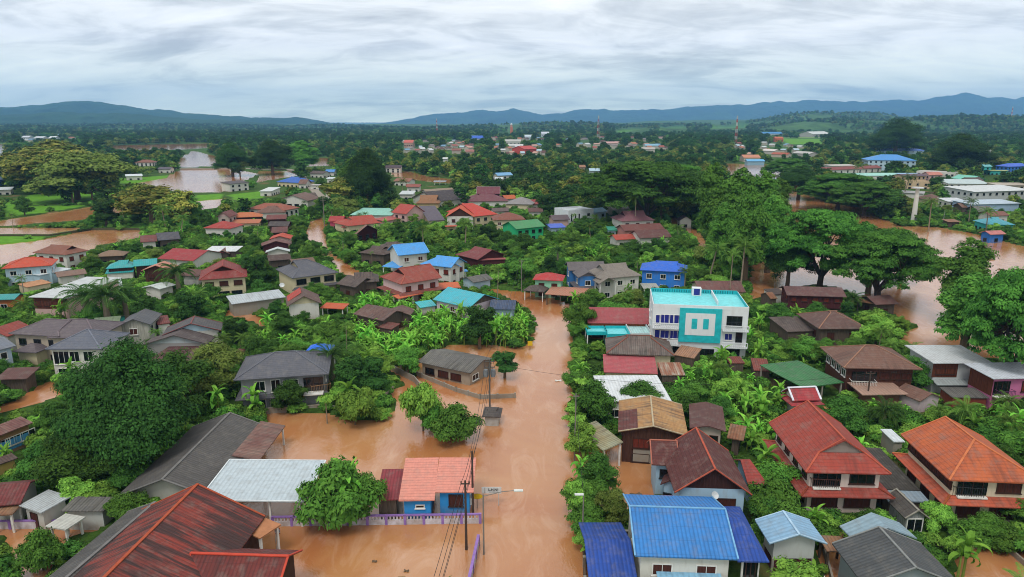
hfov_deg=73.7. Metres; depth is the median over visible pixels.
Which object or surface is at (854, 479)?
window
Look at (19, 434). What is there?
window
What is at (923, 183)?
house
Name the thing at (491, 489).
street sign
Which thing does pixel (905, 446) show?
bush
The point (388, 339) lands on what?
banana plant
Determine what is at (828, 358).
window
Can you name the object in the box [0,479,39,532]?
house
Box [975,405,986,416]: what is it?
banana plant
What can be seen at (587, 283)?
window
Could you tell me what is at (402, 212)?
house
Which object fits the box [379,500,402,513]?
plank fence
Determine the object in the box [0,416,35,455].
house
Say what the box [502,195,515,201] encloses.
house
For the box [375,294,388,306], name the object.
banana plant
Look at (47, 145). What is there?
teak tree
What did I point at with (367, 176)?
broadleaf tree
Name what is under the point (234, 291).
window
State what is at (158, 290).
shed
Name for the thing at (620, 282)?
window
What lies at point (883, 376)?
window
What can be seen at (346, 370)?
broadleaf tree
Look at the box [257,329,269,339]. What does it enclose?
banana plant
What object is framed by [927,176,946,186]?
broadleaf tree
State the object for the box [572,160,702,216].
rain tree
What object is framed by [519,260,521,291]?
utility pole
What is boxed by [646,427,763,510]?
house
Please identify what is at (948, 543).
broadleaf tree
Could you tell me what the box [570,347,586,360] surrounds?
broadleaf tree
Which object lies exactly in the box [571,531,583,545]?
broadleaf tree
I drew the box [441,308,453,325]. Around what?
banana plant
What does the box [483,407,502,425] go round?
kiosk
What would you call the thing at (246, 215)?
house
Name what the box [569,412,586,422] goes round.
papaya tree
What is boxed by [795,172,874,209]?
rain tree
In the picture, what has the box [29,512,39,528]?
door
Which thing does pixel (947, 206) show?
broadleaf tree
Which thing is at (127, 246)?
broadleaf tree
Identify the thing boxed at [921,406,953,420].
broadleaf tree
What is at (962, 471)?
house
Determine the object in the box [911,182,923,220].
concrete tower
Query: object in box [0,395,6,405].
broadleaf tree
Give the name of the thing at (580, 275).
house
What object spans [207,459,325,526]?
pavilion
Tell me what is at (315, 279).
window
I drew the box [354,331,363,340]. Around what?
banana plant
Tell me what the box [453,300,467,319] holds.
banana plant
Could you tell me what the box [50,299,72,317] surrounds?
banana plant
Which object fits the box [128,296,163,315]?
broadleaf tree
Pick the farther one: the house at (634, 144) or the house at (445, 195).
the house at (634, 144)
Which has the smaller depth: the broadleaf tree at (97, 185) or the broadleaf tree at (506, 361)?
the broadleaf tree at (506, 361)
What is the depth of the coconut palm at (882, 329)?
121.50 m
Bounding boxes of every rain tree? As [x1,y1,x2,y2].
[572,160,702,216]
[645,161,703,190]
[760,158,812,172]
[763,207,878,286]
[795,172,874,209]
[816,226,945,295]
[827,180,903,215]
[933,266,1023,363]
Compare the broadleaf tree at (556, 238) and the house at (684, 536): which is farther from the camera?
the broadleaf tree at (556, 238)
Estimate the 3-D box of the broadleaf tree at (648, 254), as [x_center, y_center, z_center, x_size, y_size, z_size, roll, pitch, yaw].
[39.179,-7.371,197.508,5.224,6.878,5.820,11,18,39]
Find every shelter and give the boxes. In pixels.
[45,513,85,540]
[818,535,841,565]
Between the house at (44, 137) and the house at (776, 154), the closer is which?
the house at (776, 154)
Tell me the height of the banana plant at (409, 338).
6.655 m
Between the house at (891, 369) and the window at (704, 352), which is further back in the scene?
the window at (704, 352)
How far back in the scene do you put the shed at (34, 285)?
171.15 m
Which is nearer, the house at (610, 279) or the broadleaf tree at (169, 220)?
the house at (610, 279)
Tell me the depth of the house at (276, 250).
209.84 m
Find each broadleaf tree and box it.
[0,308,19,323]
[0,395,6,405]
[1,277,10,285]
[10,195,35,214]
[11,526,66,572]
[12,439,54,485]
[19,149,143,199]
[21,289,39,297]
[25,422,158,484]
[42,283,61,291]
[43,335,200,474]
[56,174,84,202]
[80,254,100,261]
[80,255,101,270]
[84,214,98,225]
[86,178,111,199]
[90,201,120,225]
[92,192,105,204]
[111,184,123,193]
[116,243,130,252]
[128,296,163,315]
[129,242,144,252]
[130,255,149,260]
[146,224,167,234]
[146,248,162,257]
[155,214,174,227]
[160,278,174,283]
[161,246,174,255]
[171,290,206,320]
[181,206,204,221]
[184,261,196,268]
[186,340,247,393]
[197,213,216,226]
[209,258,238,265]
[211,141,251,175]
[220,237,230,242]
[222,319,249,347]
[231,161,250,175]
[235,253,250,265]
[239,244,260,255]
[239,254,268,279]
[243,233,262,249]
[249,140,294,174]
[257,235,269,239]
[261,338,283,352]
[268,299,285,314]
[269,197,286,203]
[269,378,309,412]
[289,235,300,251]
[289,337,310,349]
[293,454,380,530]
[296,311,310,322]
[298,245,322,257]
[300,232,309,241]
[315,196,327,212]
[324,196,360,215]
[326,243,334,247]
[327,238,339,245]
[333,354,367,390]
[334,385,376,424]
[336,272,345,279]
[337,147,396,200]
[355,356,389,389]
[390,201,405,210]
[393,221,405,232]
[393,346,421,372]
[406,221,425,242]
[408,213,417,221]
[418,403,444,433]
[422,290,441,299]
[425,245,449,258]
[426,222,445,233]
[427,231,446,244]
[437,221,446,227]
[442,200,453,207]
[442,229,452,237]
[448,232,456,238]
[455,225,467,238]
[459,304,497,348]
[470,163,489,177]
[470,240,487,248]
[475,234,491,242]
[476,225,491,238]
[489,272,506,281]
[490,350,519,377]
[494,231,511,249]
[501,257,516,274]
[503,239,514,248]
[507,232,535,254]
[507,257,538,280]
[510,208,527,215]
[511,178,529,189]
[535,195,550,210]
[539,254,559,273]
[553,234,568,242]
[559,477,608,515]
[560,301,596,324]
[561,370,582,390]
[561,402,584,420]
[563,478,593,509]
[564,499,607,522]
[565,243,585,257]
[565,319,590,335]
[567,358,587,373]
[568,337,590,348]
[569,232,586,241]
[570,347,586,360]
[570,516,597,534]
[571,379,617,420]
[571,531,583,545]
[576,238,593,255]
[576,287,606,306]
[576,447,620,492]
[582,218,597,234]
[588,237,602,250]
[590,341,605,351]
[592,487,628,523]
[594,254,615,263]
[597,301,621,306]
[598,257,607,263]
[619,379,663,397]
[621,239,642,253]
[621,289,645,304]
[626,255,638,269]
[627,200,640,210]
[638,251,654,262]
[643,287,654,305]
[650,238,660,247]
[660,213,671,223]
[667,226,675,235]
[668,234,689,249]
[676,381,709,399]
[683,203,699,214]
[687,239,698,246]
[691,245,710,263]
[692,204,700,213]
[692,367,705,379]
[740,294,752,305]
[743,471,800,509]
[762,221,819,285]
[764,302,794,322]
[766,555,819,576]
[776,165,816,198]
[789,336,826,362]
[811,515,842,535]
[825,392,869,434]
[837,301,854,316]
[842,514,856,536]
[850,314,899,346]
[856,307,888,325]
[863,117,927,152]
[893,316,909,327]
[901,206,922,216]
[919,201,938,215]
[919,500,957,534]
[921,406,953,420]
[922,132,1002,167]
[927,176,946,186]
[927,184,944,192]
[939,533,974,551]
[941,204,952,211]
[945,518,994,549]
[987,222,999,230]
[987,515,1023,554]
[999,498,1023,520]
[1008,211,1023,225]
[1017,199,1023,208]
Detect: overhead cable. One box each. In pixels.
[434,484,460,575]
[439,484,464,575]
[443,492,465,575]
[444,484,468,575]
[470,365,484,451]
[472,366,488,450]
[474,361,493,451]
[491,363,864,384]
[576,402,582,485]
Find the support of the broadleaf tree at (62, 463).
on the ground
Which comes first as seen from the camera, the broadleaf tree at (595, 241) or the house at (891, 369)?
the house at (891, 369)
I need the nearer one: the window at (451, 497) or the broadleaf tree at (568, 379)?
the window at (451, 497)
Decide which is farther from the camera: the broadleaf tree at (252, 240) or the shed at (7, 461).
the broadleaf tree at (252, 240)
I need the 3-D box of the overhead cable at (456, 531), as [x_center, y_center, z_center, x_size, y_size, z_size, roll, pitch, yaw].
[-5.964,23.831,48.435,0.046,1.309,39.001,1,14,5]
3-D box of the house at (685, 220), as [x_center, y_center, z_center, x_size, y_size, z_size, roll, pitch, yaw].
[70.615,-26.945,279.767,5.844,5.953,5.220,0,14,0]
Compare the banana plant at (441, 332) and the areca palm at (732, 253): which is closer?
the banana plant at (441, 332)
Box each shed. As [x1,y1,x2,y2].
[0,453,17,474]
[18,279,51,292]
[19,489,70,529]
[61,496,113,529]
[94,315,125,320]
[142,282,175,298]
[180,269,201,284]
[207,246,242,257]
[460,274,492,288]
[726,356,744,371]
[751,358,770,378]
[760,288,781,304]
[865,447,927,512]
[880,429,904,454]
[898,383,988,411]
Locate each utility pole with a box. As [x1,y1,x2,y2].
[460,480,469,549]
[471,451,473,512]
[483,359,495,406]
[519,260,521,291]
[573,393,578,460]
[866,371,874,390]
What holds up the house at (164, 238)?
on the ground
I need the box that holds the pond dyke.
[0,228,139,235]
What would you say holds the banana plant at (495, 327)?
on the ground
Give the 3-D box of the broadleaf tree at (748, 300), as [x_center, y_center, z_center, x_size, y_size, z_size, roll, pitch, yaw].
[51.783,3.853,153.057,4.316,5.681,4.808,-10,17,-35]
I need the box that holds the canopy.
[545,286,591,305]
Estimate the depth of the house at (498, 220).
267.63 m
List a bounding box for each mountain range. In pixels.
[0,101,341,124]
[380,92,1023,123]
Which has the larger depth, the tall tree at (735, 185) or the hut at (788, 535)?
the tall tree at (735, 185)
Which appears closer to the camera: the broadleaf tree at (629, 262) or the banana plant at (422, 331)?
the banana plant at (422, 331)
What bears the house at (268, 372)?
on the ground
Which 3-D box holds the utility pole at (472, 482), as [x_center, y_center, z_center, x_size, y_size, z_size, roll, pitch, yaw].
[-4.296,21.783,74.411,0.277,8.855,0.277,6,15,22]
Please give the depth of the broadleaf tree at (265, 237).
241.22 m
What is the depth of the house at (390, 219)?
284.97 m
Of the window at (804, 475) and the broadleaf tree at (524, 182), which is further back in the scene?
the broadleaf tree at (524, 182)
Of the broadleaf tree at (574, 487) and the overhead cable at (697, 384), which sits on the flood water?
the broadleaf tree at (574, 487)
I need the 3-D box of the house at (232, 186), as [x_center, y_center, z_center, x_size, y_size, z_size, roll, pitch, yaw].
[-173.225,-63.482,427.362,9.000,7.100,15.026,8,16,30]
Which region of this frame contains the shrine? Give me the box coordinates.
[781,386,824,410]
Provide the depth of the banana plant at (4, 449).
84.47 m
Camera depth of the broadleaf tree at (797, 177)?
375.52 m
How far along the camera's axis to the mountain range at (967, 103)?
11276.60 m
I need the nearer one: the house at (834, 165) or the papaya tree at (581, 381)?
the papaya tree at (581, 381)
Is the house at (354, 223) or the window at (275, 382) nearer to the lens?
the window at (275, 382)
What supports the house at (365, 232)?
on the ground
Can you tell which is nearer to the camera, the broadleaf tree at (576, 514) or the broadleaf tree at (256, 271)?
the broadleaf tree at (576, 514)
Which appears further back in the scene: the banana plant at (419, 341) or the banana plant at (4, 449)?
the banana plant at (419, 341)
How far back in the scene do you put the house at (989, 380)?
101.95 m
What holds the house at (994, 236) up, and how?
on the flood water
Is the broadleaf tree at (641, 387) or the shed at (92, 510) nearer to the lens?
the shed at (92, 510)
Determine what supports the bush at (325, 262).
on the ground
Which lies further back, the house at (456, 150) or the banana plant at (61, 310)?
the house at (456, 150)
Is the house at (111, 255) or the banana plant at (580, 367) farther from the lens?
the house at (111, 255)
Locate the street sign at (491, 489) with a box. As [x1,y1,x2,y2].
[482,487,500,505]
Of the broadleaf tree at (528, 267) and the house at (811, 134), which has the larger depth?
the house at (811, 134)
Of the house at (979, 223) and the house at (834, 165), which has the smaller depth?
the house at (979, 223)
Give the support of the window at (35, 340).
in the house at (34, 340)
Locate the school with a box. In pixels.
[861,154,916,170]
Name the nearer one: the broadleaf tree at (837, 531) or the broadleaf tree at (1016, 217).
the broadleaf tree at (837, 531)
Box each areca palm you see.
[339,320,354,348]
[492,266,504,299]
[721,248,743,288]
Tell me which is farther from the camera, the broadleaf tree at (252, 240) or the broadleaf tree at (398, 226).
the broadleaf tree at (398, 226)
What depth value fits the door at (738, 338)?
122.20 m
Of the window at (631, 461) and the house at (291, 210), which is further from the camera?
the house at (291, 210)
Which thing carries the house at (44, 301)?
on the ground
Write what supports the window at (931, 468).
in the house at (962, 471)
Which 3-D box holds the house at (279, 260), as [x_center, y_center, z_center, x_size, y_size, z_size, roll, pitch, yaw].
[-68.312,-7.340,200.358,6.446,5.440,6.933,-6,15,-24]
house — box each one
[0,187,13,194]
[0,294,26,307]
[0,320,27,350]
[0,337,15,366]
[0,367,39,392]
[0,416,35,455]
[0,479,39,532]
[1,256,70,286]
[8,318,124,364]
[21,136,33,138]
[29,277,121,318]
[32,244,88,267]
[34,136,47,138]
[45,329,129,373]
[49,501,155,576]
[54,269,86,284]
[73,483,302,576]
[98,250,128,261]
[105,258,157,278]
[121,308,169,343]
[125,174,142,179]
[134,160,157,165]
[140,231,180,247]
[141,261,177,281]
[142,316,222,353]
[152,346,200,361]
[157,248,222,267]
[158,167,174,172]
[199,259,246,296]
[204,221,244,235]
[217,210,237,221]
[221,180,248,191]
[226,289,284,315]
[232,219,261,226]
[233,350,331,407]
[236,212,262,224]
[247,203,299,215]
[255,206,286,218]
[260,187,279,195]
[261,238,289,253]
[266,214,287,223]
[266,247,289,254]
[266,254,291,267]
[267,221,291,231]
[270,233,292,244]
[271,226,288,235]
[276,259,338,293]
[277,176,313,186]
[282,192,318,206]
[285,287,348,318]
[288,257,315,263]
[298,179,311,187]
[310,171,329,177]
[310,184,320,189]
[326,169,336,175]
[326,177,335,182]
[328,216,346,227]
[333,215,381,231]
[336,272,378,295]
[350,208,392,217]
[353,304,414,334]
[355,225,378,241]
[358,245,390,265]
[375,215,399,223]
[376,263,460,303]
[377,457,475,518]
[380,241,403,247]
[382,242,429,271]
[385,165,401,172]
[391,204,424,221]
[394,178,415,185]
[399,191,415,198]
[403,140,414,147]
[406,184,421,191]
[412,189,465,205]
[415,195,440,207]
[415,287,516,318]
[418,349,492,385]
[419,206,444,223]
[420,188,452,191]
[421,255,467,281]
[445,203,474,230]
[446,203,496,225]
[451,148,461,153]
[455,246,505,265]
[464,146,473,150]
[465,150,474,154]
[467,186,508,206]
[471,136,482,139]
[489,207,508,213]
[490,212,525,229]
[493,172,512,179]
[501,219,544,238]
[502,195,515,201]
[504,146,511,151]
[505,139,520,143]
[505,197,534,209]
[508,144,522,147]
[512,146,536,153]
[528,208,542,215]
[531,199,537,207]
[532,272,565,297]
[546,223,565,231]
[547,215,569,226]
[554,206,593,224]
[565,261,603,288]
[578,493,824,576]
[585,307,649,343]
[588,168,599,172]
[589,262,658,297]
[590,395,746,465]
[593,207,606,220]
[593,375,671,417]
[603,334,701,382]
[606,141,617,144]
[606,204,629,214]
[606,226,617,233]
[609,234,635,244]
[610,210,653,226]
[615,223,664,233]
[628,142,637,146]
[629,229,670,243]
[640,260,686,287]
[641,147,654,151]
[644,144,658,148]
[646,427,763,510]
[676,215,692,227]
[690,281,745,293]
[739,155,760,161]
[744,159,764,164]
[760,344,922,405]
[762,132,782,134]
[762,400,895,512]
[763,149,779,153]
[768,310,862,345]
[771,152,791,157]
[773,137,783,141]
[779,286,846,310]
[793,151,817,156]
[799,131,827,136]
[821,165,881,172]
[824,164,854,166]
[832,512,952,576]
[855,173,895,178]
[876,148,924,153]
[892,416,1023,522]
[893,173,926,179]
[901,190,925,197]
[904,180,929,188]
[904,345,992,392]
[916,170,957,178]
[918,194,938,206]
[922,172,942,180]
[938,198,961,206]
[941,179,986,185]
[942,219,960,226]
[943,185,1023,199]
[952,174,984,179]
[952,199,1021,210]
[952,203,967,211]
[962,177,983,180]
[964,362,1023,408]
[965,206,992,213]
[973,217,1014,228]
[978,211,1009,220]
[979,165,992,170]
[979,230,1005,242]
[984,170,1007,174]
[987,183,1023,187]
[996,163,1023,171]
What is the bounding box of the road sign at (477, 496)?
[471,494,481,507]
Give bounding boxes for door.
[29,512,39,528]
[654,329,660,337]
[735,332,742,342]
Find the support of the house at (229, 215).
on the ground
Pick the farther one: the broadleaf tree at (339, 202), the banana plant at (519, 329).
the broadleaf tree at (339, 202)
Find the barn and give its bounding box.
[885,488,929,531]
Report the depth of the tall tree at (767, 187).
205.34 m
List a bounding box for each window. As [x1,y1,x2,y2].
[0,351,8,359]
[1,433,21,446]
[9,427,35,445]
[10,271,16,275]
[18,338,26,344]
[25,270,32,274]
[33,339,41,343]
[40,269,46,273]
[52,351,69,364]
[69,351,80,362]
[82,351,93,362]
[129,328,137,335]
[219,281,228,286]
[231,290,242,293]
[234,280,242,284]
[254,381,265,391]
[258,399,266,407]
[270,379,280,392]
[296,278,306,285]
[310,277,320,282]
[324,275,333,281]
[415,504,424,509]
[418,284,423,289]
[425,367,434,375]
[438,370,448,378]
[448,494,463,507]
[450,373,460,381]
[472,372,478,381]
[585,280,590,285]
[592,335,602,337]
[609,409,618,417]
[617,280,622,285]
[630,453,649,463]
[632,438,649,449]
[646,273,651,278]
[651,563,672,576]
[655,314,660,324]
[659,314,673,322]
[659,330,669,338]
[659,469,667,478]
[660,274,665,278]
[669,314,679,323]
[669,330,678,338]
[673,346,678,352]
[696,565,716,573]
[700,349,713,355]
[709,435,717,441]
[717,498,735,505]
[724,333,732,340]
[724,349,739,355]
[726,316,742,327]
[776,435,781,445]
[784,446,789,455]
[791,297,796,301]
[792,457,797,467]
[800,469,806,479]
[801,297,807,301]
[810,498,837,507]
[826,354,830,363]
[827,332,834,338]
[830,359,835,368]
[835,363,840,372]
[840,367,845,377]
[843,498,870,508]
[848,474,875,485]
[879,372,889,379]
[890,373,900,379]
[901,373,911,380]
[906,443,915,454]
[906,518,923,531]
[907,470,915,484]
[914,450,922,460]
[919,455,929,467]
[920,483,929,498]
[926,462,936,474]
[935,469,943,481]
[942,477,952,489]
[955,506,979,517]
[988,508,1012,519]
[995,483,1022,494]
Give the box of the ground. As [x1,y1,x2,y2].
[0,113,1023,576]
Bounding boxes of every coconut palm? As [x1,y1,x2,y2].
[7,212,17,225]
[151,203,172,226]
[173,212,190,230]
[212,333,231,345]
[230,202,240,210]
[326,207,336,214]
[398,178,406,190]
[412,224,432,241]
[457,218,474,241]
[582,221,595,236]
[625,191,646,215]
[670,224,684,234]
[703,240,730,280]
[727,236,758,282]
[853,163,863,172]
[870,324,892,344]
[901,173,918,191]
[920,197,943,231]
[963,197,978,220]
[977,207,998,230]
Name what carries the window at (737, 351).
in the apartment building
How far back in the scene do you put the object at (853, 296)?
152.95 m
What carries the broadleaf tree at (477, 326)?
on the ground
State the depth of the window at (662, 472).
77.54 m
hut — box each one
[755,510,827,572]
[857,295,898,313]
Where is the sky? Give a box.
[0,0,1023,121]
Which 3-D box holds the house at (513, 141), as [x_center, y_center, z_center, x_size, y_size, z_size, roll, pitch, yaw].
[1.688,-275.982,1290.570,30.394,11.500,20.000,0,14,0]
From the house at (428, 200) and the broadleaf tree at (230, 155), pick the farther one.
the broadleaf tree at (230, 155)
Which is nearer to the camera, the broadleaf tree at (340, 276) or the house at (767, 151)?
the broadleaf tree at (340, 276)
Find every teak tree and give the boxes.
[0,150,58,193]
[0,152,26,175]
[12,138,91,154]
[77,156,123,188]
[81,176,103,199]
[108,184,184,223]
[151,189,197,222]
[316,177,362,199]
[554,179,566,186]
[561,175,583,188]
[649,186,672,217]
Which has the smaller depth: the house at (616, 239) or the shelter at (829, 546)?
the shelter at (829, 546)
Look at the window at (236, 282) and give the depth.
167.23 m
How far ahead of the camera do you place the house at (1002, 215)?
292.14 m
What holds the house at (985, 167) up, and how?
on the ground
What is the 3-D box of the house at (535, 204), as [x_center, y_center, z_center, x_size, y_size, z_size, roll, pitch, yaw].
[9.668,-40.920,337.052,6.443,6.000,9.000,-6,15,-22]
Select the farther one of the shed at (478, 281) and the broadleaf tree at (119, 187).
the broadleaf tree at (119, 187)
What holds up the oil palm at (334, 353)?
on the ground
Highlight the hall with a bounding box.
[118,412,284,501]
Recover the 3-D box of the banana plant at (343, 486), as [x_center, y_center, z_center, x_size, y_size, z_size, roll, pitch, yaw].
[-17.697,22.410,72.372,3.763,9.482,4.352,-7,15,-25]
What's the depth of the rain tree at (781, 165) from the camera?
493.36 m
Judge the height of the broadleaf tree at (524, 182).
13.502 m
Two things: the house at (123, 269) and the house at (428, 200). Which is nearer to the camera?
the house at (123, 269)
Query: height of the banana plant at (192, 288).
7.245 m
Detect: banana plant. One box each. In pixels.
[0,441,13,456]
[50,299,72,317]
[58,356,81,377]
[154,434,170,455]
[184,285,197,293]
[241,382,266,408]
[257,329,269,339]
[258,312,273,331]
[287,329,301,339]
[333,457,361,526]
[336,376,358,392]
[352,302,362,315]
[354,321,366,331]
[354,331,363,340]
[357,291,369,304]
[357,334,367,345]
[359,324,375,342]
[360,345,374,360]
[363,332,381,347]
[365,292,379,304]
[365,318,377,330]
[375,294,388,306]
[375,333,383,346]
[379,344,392,355]
[383,333,396,349]
[384,335,395,348]
[388,293,395,302]
[391,336,401,351]
[392,331,406,343]
[392,342,404,370]
[401,330,416,346]
[402,339,417,349]
[408,328,421,346]
[409,310,428,328]
[414,324,426,335]
[415,333,424,347]
[417,329,428,341]
[421,334,433,349]
[424,318,439,334]
[427,309,436,323]
[430,332,443,348]
[434,309,445,323]
[435,326,448,347]
[438,304,449,312]
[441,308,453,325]
[441,315,455,336]
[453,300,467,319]
[453,320,463,332]
[456,329,469,344]
[482,332,490,346]
[489,316,503,344]
[496,331,509,347]
[498,320,509,333]
[500,312,515,330]
[510,318,519,330]
[511,316,523,330]
[513,303,524,315]
[515,314,531,330]
[516,323,527,338]
[517,326,528,342]
[567,290,579,304]
[570,361,589,372]
[570,454,587,475]
[580,436,597,462]
[583,246,592,256]
[589,248,596,256]
[599,243,609,253]
[673,376,684,387]
[685,370,694,379]
[700,361,716,379]
[713,345,731,368]
[719,390,732,398]
[733,378,750,398]
[735,413,756,438]
[736,391,754,415]
[741,429,761,451]
[747,372,755,381]
[749,384,773,408]
[750,340,766,357]
[751,392,774,418]
[752,417,766,431]
[752,438,780,466]
[753,312,765,329]
[758,337,770,349]
[758,419,775,439]
[769,392,786,408]
[771,379,784,394]
[788,303,803,315]
[810,559,823,575]
[866,398,879,409]
[963,409,990,428]
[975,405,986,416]
[988,397,1002,415]
[990,402,1007,420]
[1007,402,1023,431]
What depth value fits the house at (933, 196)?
348.56 m
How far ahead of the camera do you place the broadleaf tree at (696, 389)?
101.34 m
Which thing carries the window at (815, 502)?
in the house at (839, 465)
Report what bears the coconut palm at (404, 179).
on the ground
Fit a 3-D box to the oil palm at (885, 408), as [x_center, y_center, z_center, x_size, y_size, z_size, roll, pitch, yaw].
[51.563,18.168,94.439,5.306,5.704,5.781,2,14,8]
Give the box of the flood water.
[0,143,1023,576]
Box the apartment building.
[648,286,748,358]
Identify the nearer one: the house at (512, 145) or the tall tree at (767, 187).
the tall tree at (767, 187)
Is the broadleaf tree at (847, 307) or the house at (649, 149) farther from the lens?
the house at (649, 149)
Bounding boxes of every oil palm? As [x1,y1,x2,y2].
[52,279,111,318]
[70,277,137,316]
[99,281,149,318]
[152,259,195,288]
[309,338,360,381]
[536,217,548,223]
[547,245,569,260]
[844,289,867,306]
[864,395,909,426]
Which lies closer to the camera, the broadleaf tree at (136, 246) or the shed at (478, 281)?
the shed at (478, 281)
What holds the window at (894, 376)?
in the house at (891, 369)
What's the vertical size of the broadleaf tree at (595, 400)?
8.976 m
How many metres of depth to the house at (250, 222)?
276.99 m
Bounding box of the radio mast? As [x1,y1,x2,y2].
[734,117,737,143]
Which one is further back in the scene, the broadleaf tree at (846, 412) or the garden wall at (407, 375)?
the garden wall at (407, 375)
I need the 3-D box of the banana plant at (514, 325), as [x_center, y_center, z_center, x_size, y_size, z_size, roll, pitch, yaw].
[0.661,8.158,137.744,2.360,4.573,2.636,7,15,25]
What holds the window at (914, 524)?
in the barn
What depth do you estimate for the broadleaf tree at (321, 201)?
309.43 m
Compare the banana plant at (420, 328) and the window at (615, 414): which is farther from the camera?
the banana plant at (420, 328)
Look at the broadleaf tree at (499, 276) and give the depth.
179.92 m
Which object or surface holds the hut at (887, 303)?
on the ground
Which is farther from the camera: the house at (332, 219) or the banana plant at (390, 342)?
the house at (332, 219)
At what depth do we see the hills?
4795.13 m
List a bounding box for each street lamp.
[482,489,522,554]
[575,493,583,521]
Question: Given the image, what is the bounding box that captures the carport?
[523,284,548,301]
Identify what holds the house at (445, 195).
on the ground
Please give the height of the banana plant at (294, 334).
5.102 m
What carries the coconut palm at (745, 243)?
on the ground
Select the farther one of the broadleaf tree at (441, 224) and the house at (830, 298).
the broadleaf tree at (441, 224)
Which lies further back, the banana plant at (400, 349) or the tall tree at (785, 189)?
the tall tree at (785, 189)
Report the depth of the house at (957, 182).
422.83 m
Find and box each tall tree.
[287,140,320,166]
[335,154,363,176]
[694,162,728,235]
[703,201,736,264]
[710,167,767,229]
[724,185,770,281]
[753,169,788,205]
[759,194,791,272]
[776,177,794,217]
[853,253,894,293]
[929,237,999,307]
[934,272,989,347]
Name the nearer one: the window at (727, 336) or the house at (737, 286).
the window at (727, 336)
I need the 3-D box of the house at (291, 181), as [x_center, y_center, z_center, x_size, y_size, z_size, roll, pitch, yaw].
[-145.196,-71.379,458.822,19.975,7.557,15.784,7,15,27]
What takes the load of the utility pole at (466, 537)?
on the ground
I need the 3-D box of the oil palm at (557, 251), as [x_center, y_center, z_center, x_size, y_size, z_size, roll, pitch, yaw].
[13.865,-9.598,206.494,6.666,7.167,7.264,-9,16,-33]
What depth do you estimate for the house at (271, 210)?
299.85 m
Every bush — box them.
[0,472,24,481]
[0,543,17,556]
[13,281,24,289]
[45,207,54,211]
[214,294,228,303]
[246,324,258,334]
[321,260,332,264]
[359,265,374,271]
[506,337,523,347]
[670,390,681,399]
[690,377,712,388]
[746,337,757,345]
[902,440,907,450]
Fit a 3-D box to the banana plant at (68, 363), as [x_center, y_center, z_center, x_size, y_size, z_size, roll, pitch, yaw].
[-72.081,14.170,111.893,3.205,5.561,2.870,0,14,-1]
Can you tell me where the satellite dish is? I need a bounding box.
[712,491,718,498]
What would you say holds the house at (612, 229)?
on the ground
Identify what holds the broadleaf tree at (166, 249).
on the ground
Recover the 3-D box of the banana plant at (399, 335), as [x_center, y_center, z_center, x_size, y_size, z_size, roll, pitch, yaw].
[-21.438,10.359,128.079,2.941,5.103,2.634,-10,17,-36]
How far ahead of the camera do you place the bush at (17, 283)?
173.06 m
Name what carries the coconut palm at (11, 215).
on the flood water
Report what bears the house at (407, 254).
on the ground
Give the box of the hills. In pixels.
[0,112,290,125]
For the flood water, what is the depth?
91.86 m
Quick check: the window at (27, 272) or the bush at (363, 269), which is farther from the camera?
the bush at (363, 269)
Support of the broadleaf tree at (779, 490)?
on the ground
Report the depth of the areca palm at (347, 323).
122.12 m
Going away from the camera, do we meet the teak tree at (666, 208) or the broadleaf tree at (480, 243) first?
the broadleaf tree at (480, 243)
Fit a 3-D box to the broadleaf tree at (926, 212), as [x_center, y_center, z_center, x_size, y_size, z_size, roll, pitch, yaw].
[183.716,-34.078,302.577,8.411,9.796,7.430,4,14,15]
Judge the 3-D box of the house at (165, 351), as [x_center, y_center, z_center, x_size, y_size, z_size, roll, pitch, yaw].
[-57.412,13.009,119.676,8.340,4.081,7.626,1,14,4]
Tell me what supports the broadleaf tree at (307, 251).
on the ground
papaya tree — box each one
[315,393,333,423]
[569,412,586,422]
[574,376,591,389]
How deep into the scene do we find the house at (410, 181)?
460.34 m
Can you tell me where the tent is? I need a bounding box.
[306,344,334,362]
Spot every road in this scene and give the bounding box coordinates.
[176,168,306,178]
[307,186,326,212]
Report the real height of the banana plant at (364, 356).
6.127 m
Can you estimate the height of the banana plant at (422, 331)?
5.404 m
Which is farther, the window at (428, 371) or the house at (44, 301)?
the house at (44, 301)
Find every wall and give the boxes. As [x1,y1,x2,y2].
[0,519,69,529]
[266,386,393,413]
[271,513,481,526]
[391,366,419,385]
[400,365,515,398]
[468,534,479,576]
[582,546,585,576]
[822,545,833,576]
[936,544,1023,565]
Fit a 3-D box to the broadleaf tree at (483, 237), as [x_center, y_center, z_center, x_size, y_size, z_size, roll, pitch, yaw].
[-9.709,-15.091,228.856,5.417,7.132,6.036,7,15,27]
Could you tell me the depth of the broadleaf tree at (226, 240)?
237.69 m

